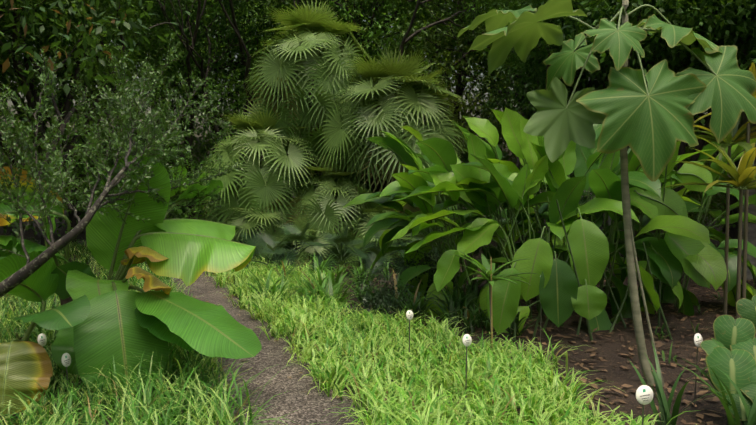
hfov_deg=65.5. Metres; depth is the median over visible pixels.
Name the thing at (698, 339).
plant label
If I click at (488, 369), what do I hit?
grass
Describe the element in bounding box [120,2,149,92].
tree limb
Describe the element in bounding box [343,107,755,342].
broad-leaved plants
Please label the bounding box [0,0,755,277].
tree
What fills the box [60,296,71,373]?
banana pseudostem
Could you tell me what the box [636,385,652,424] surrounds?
plant label
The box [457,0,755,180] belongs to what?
tetrapanax leaves
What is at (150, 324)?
banana leaves
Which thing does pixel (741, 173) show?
cordyline
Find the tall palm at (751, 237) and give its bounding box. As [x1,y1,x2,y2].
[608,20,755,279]
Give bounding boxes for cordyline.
[450,61,755,347]
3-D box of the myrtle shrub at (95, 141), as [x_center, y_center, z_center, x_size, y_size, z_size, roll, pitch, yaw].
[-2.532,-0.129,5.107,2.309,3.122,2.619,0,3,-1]
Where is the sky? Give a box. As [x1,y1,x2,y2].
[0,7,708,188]
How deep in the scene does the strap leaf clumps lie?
6.83 m
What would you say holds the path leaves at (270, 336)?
on the gravel path at (312, 406)
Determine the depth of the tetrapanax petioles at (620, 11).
4.72 m
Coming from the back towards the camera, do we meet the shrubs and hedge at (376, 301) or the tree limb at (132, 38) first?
the tree limb at (132, 38)
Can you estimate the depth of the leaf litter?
5.87 m
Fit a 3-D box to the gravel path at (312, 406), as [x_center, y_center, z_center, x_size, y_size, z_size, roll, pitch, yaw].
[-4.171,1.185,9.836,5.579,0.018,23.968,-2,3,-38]
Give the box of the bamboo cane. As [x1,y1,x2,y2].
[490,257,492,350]
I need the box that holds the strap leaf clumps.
[239,252,755,424]
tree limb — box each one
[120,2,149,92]
[211,2,254,98]
[356,0,362,55]
[382,2,405,29]
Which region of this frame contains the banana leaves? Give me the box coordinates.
[0,155,261,415]
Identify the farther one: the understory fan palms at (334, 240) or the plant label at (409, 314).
the understory fan palms at (334, 240)
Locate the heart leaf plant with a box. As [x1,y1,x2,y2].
[700,295,755,420]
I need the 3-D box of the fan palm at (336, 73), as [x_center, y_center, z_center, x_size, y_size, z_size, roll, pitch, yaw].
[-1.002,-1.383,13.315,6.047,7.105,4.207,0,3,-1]
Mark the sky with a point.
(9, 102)
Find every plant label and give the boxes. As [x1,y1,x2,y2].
[37,333,46,346]
[61,353,70,403]
[406,310,412,355]
[462,334,471,402]
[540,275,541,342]
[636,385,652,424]
[694,333,702,406]
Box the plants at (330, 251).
[234,226,458,269]
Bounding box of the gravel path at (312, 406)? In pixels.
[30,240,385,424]
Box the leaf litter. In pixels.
[310,254,755,424]
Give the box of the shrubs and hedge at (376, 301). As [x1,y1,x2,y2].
[242,240,465,323]
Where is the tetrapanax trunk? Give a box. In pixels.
[620,0,663,386]
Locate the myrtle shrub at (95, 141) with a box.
[0,30,246,297]
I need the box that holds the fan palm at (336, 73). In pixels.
[200,0,469,269]
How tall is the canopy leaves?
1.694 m
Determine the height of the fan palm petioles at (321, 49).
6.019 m
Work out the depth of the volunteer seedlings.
6.45 m
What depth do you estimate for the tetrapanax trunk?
4.82 m
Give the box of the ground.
[0,190,755,424]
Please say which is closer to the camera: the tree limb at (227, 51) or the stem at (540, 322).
the stem at (540, 322)
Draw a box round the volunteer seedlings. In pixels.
[525,285,731,376]
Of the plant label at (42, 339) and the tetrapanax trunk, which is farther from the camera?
the tetrapanax trunk
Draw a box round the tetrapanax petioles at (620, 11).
[528,4,716,107]
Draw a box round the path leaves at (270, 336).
[176,276,342,417]
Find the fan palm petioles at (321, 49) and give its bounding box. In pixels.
[229,26,439,263]
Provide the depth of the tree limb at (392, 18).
17.21 m
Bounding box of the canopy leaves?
[0,0,189,124]
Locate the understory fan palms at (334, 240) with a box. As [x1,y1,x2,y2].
[221,216,481,277]

